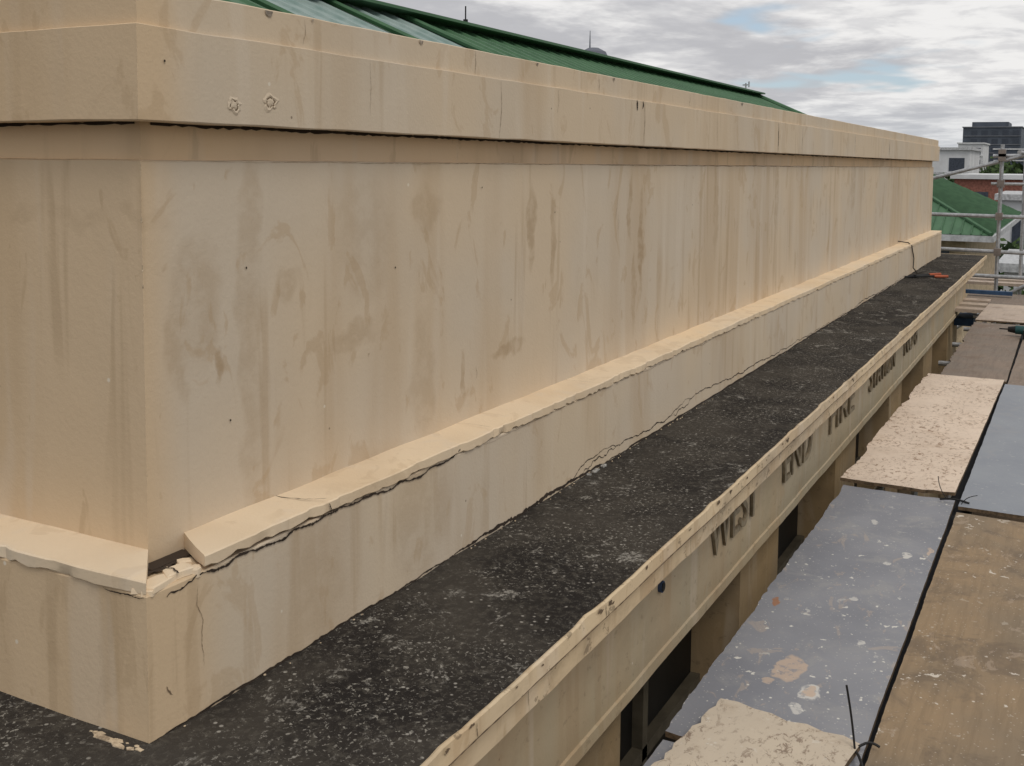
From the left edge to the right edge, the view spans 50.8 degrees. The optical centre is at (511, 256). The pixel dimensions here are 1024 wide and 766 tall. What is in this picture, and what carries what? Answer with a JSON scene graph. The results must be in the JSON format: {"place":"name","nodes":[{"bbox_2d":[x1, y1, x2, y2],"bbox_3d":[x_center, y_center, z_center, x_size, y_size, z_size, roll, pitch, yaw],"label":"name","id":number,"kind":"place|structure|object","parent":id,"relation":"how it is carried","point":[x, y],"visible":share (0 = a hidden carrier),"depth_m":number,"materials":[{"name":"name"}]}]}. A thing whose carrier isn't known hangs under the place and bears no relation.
{"place":"outdoors","nodes":[
{"label":"outdoors","id":0,"kind":"place"},
{"bbox_2d":[585,38,606,54],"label":"round tower with mast","id":1,"kind":"structure","parent":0,"point":[596,50],"depth_m":293.25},
{"bbox_2d":[378,0,1023,146],"label":"sky","id":2,"kind":"structure","parent":0,"point":[931,69],"materials":[{"name":"grey"}]},
{"bbox_2d":[932,147,982,182],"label":"white block","id":3,"kind":"structure","parent":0,"point":[951,159],"depth_m":139.20,"materials":[{"name":"white paint"}]},
{"bbox_2d":[941,241,995,348],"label":"house walls","id":4,"kind":"structure","parent":0,"point":[988,267],"depth_m":28.49,"materials":[{"name":"beige paint"}]},
{"bbox_2d":[931,200,1013,235],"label":"hip roof","id":5,"kind":"structure","parent":4,"relation":"on","point":[948,223],"depth_m":25.43,"materials":[{"name":"green metal"}]},
{"bbox_2d":[931,174,1020,242],"bbox_3d":[11.318,-1.905,32.309,6.750,1.838,14.300,3,6,28],"label":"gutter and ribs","id":6,"kind":"object","parent":5,"relation":"attached to","point":[952,196],"visible":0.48,"depth_m":29.22,"materials":[{"name":"metal"}]},
{"bbox_2d":[950,173,1022,200],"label":"brick warehouse","id":7,"kind":"structure","parent":0,"point":[979,183],"depth_m":84.28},
{"bbox_2d":[954,277,1023,325],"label":"scaffold planks","id":8,"kind":"object","parent":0,"point":[972,307],"visible":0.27,"depth_m":14.33,"materials":[{"name":"beige wood"}]},
{"bbox_2d":[962,122,1023,161],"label":"apartment tower","id":9,"kind":"structure","parent":0,"point":[998,134],"depth_m":382.98,"materials":[{"name":"grey glass"}]},
{"bbox_2d":[994,191,1021,290],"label":"white block","id":10,"kind":"structure","parent":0,"point":[1012,199],"depth_m":63.53,"materials":[{"name":"white paint"}]},
{"bbox_2d":[993,148,1023,168],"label":"apartment tower","id":11,"kind":"structure","parent":0,"point":[1013,151],"depth_m":298.48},
{"bbox_2d":[999,249,1023,324],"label":"white block","id":12,"kind":"structure","parent":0,"point":[1008,264],"depth_m":43.82,"materials":[{"name":"white"}]},
{"label":"ground","id":13,"kind":"structure","parent":0,"visible":0},
{"bbox_2d":[575,320,956,765],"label":"wall with windows","id":14,"kind":"structure","parent":13,"relation":"on","point":[633,733],"depth_m":5.38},
{"bbox_2d":[0,253,985,765],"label":"ledge membrane","id":15,"kind":"object","parent":14,"relation":"on","point":[420,671],"visible":0.82,"depth_m":2.83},
{"bbox_2d":[89,326,828,751],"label":"mortar crumbs","id":16,"kind":"object","parent":15,"relation":"on","point":[115,742],"visible":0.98,"depth_m":2.18,"materials":[{"name":"beige concrete"}]},
{"bbox_2d":[0,233,941,742],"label":"plinth","id":17,"kind":"structure","parent":15,"relation":"on","point":[92,653],"depth_m":2.63,"materials":[{"name":"beige stone"}]},
{"bbox_2d":[0,514,147,594],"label":"ledge cap","id":18,"kind":"object","parent":17,"relation":"on","point":[102,562],"visible":0.99,"depth_m":2.29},
{"bbox_2d":[131,558,201,596],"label":"broken mortar pieces","id":19,"kind":"object","parent":17,"relation":"on","point":[184,567],"visible":0.95,"depth_m":2.22,"materials":[{"name":"beige concrete"}]},
{"bbox_2d":[147,549,190,578],"bbox_3d":[-0.742,0.652,2.284,0.104,0.016,0.184,0,5,-5],"label":"open joint","id":20,"kind":"object","parent":17,"relation":"on","point":[165,562],"visible":0.81,"depth_m":2.30,"materials":[{"name":"black"}]},
{"bbox_2d":[0,158,941,566],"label":"rendered parapet wall","id":21,"kind":"structure","parent":17,"relation":"on","point":[528,292],"depth_m":2.82,"materials":[{"name":"beige paint"}]},
{"bbox_2d":[0,121,931,166],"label":"recessed groove","id":22,"kind":"object","parent":21,"relation":"on","point":[142,141],"visible":0.69,"depth_m":2.76},
{"bbox_2d":[0,0,939,160],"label":"projecting band","id":23,"kind":"object","parent":22,"relation":"on","point":[79,60],"visible":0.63,"depth_m":2.69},
{"bbox_2d":[227,96,241,114],"bbox_3d":[-0.611,-0.332,2.381,0.002,0.042,0.048,3,6,28],"label":"filled fixing hole","id":24,"kind":"object","parent":23,"relation":"attached to","point":[234,104],"visible":1,"depth_m":2.38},
{"bbox_2d":[265,10,272,16],"bbox_3d":[-0.560,-0.560,2.485,0.001,0.013,0.028,3,6,28],"label":"edge chip","id":25,"kind":"object","parent":23,"relation":"attached to","point":[269,13],"visible":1,"depth_m":2.49,"materials":[{"name":"concrete"}]},
{"bbox_2d":[262,92,279,112],"bbox_3d":[-0.554,-0.355,2.485,0.002,0.048,0.061,3,6,28],"label":"filled fixing hole","id":26,"kind":"object","parent":23,"relation":"attached to","point":[270,101],"visible":1,"depth_m":2.48,"materials":[{"name":"beige concrete"}]},
{"bbox_2d":[0,101,937,742],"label":"cracks","id":27,"kind":"object","parent":21,"relation":"on","point":[504,523],"visible":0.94,"depth_m":2.98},
{"bbox_2d":[151,28,931,694],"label":"fine cracks","id":28,"kind":"object","parent":21,"relation":"attached to","point":[519,164],"visible":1,"depth_m":3.47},
{"bbox_2d":[898,241,926,272],"bbox_3d":[4.451,0.002,11.861,0.742,0.377,0.112,-4,7,-44],"label":"hanging cable","id":29,"kind":"object","parent":21,"relation":"hanging from","point":[913,256],"visible":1,"depth_m":11.80,"materials":[{"name":"black rubber"}]},
{"bbox_2d":[586,464,606,475],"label":"mortar smears","id":30,"kind":"object","parent":15,"relation":"on","point":[595,470],"visible":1,"depth_m":4.12,"materials":[{"name":"white concrete"}]},
{"bbox_2d":[905,273,947,277],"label":"bolt cutters","id":31,"kind":"object","parent":15,"relation":"on","point":[936,275],"visible":1,"depth_m":11.39,"materials":[{"name":"orange metal"}]},
{"bbox_2d":[474,283,965,765],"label":"frieze","id":32,"kind":"object","parent":14,"relation":"attached to","point":[571,716],"visible":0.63,"depth_m":4.06,"materials":[{"name":"beige stone"}]},
{"bbox_2d":[658,580,664,592],"bbox_3d":[0.546,1.213,3.962,0.027,0.043,0.043,3,6,28],"label":"vent pipe end","id":33,"kind":"object","parent":32,"relation":"attached to","point":[661,586],"visible":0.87,"depth_m":3.94,"materials":[{"name":"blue plastic"}]},
{"bbox_2d":[420,253,986,765],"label":"cornice edge","id":34,"kind":"object","parent":32,"relation":"on","point":[666,559],"visible":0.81,"depth_m":3.08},
{"bbox_2d":[445,261,983,765],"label":"cornice dirt","id":35,"kind":"structure","parent":34,"relation":"attached to","point":[627,597],"depth_m":2.92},
{"bbox_2d":[712,490,754,555],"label":"raised letters","id":36,"kind":"object","parent":32,"relation":"attached to","point":[724,527],"visible":0.56,"depth_m":4.76,"materials":[{"name":"brown concrete"}]},
{"bbox_2d":[782,434,812,482],"bbox_3d":[1.559,1.052,5.862,0.012,0.203,0.640,3,6,28],"label":"sign lettering","id":37,"kind":"object","parent":32,"relation":"attached to","point":[801,456],"visible":0.56,"depth_m":5.84,"materials":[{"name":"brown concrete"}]},
{"bbox_2d":[828,393,854,434],"bbox_3d":[2.133,0.964,6.947,0.012,0.203,0.800,3,6,28],"label":"sign lettering","id":38,"kind":"object","parent":32,"relation":"attached to","point":[842,407],"visible":0.51,"depth_m":6.90,"materials":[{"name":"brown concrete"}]},
{"bbox_2d":[869,352,895,391],"bbox_3d":[2.879,0.849,8.357,0.012,0.208,1.200,3,6,28],"label":"sign lettering","id":39,"kind":"object","parent":32,"relation":"attached to","point":[885,370],"visible":0.59,"depth_m":8.34,"materials":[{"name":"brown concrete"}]},
{"bbox_2d":[904,330,917,355],"bbox_3d":[3.602,0.737,9.724,0.012,0.208,0.800,3,6,28],"label":"sign lettering","id":40,"kind":"object","parent":32,"relation":"attached to","point":[907,346],"visible":0.52,"depth_m":9.66,"materials":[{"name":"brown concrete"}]},
{"bbox_2d":[643,293,1023,765],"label":"scaffold platform","id":41,"kind":"structure","parent":13,"relation":"on","point":[879,627],"depth_m":4.11,"materials":[{"name":"grey metal"}]},
{"bbox_2d":[932,144,1023,328],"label":"scaffold guard rail","id":42,"kind":"object","parent":41,"relation":"attached to","point":[1002,156],"visible":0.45,"depth_m":14.91,"materials":[{"name":"silver metal"}]},
{"bbox_2d":[999,325,1023,338],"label":"cordless drill","id":43,"kind":"object","parent":41,"relation":"on","point":[1016,329],"visible":1,"depth_m":10.93,"materials":[{"name":"teal plastic"}]},
{"bbox_2d":[957,142,989,171],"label":"white block","id":44,"kind":"structure","parent":13,"relation":"on","point":[984,153],"depth_m":276.03,"materials":[{"name":"white paint"}]},
{"bbox_2d":[942,156,1023,324],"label":"distant trees","id":45,"kind":"object","parent":13,"relation":"on","point":[1018,168],"visible":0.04,"depth_m":180.31,"materials":[{"name":"green plant"}]},
{"bbox_3d":[0.394,-0.714,8.865,3.600,1.900,11.500,3,6,28],"label":"gable wall","id":46,"kind":"object","parent":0,"visible":0},
{"bbox_2d":[222,0,791,111],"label":"roof slope","id":47,"kind":"structure","parent":46,"relation":"on","point":[320,10],"depth_m":7.39,"materials":[{"name":"green metal"}]},
{"bbox_2d":[250,0,806,114],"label":"ridge and barge capping","id":48,"kind":"structure","parent":46,"relation":"on","point":[414,16],"depth_m":7.12,"materials":[{"name":"green metal"}]}
]}

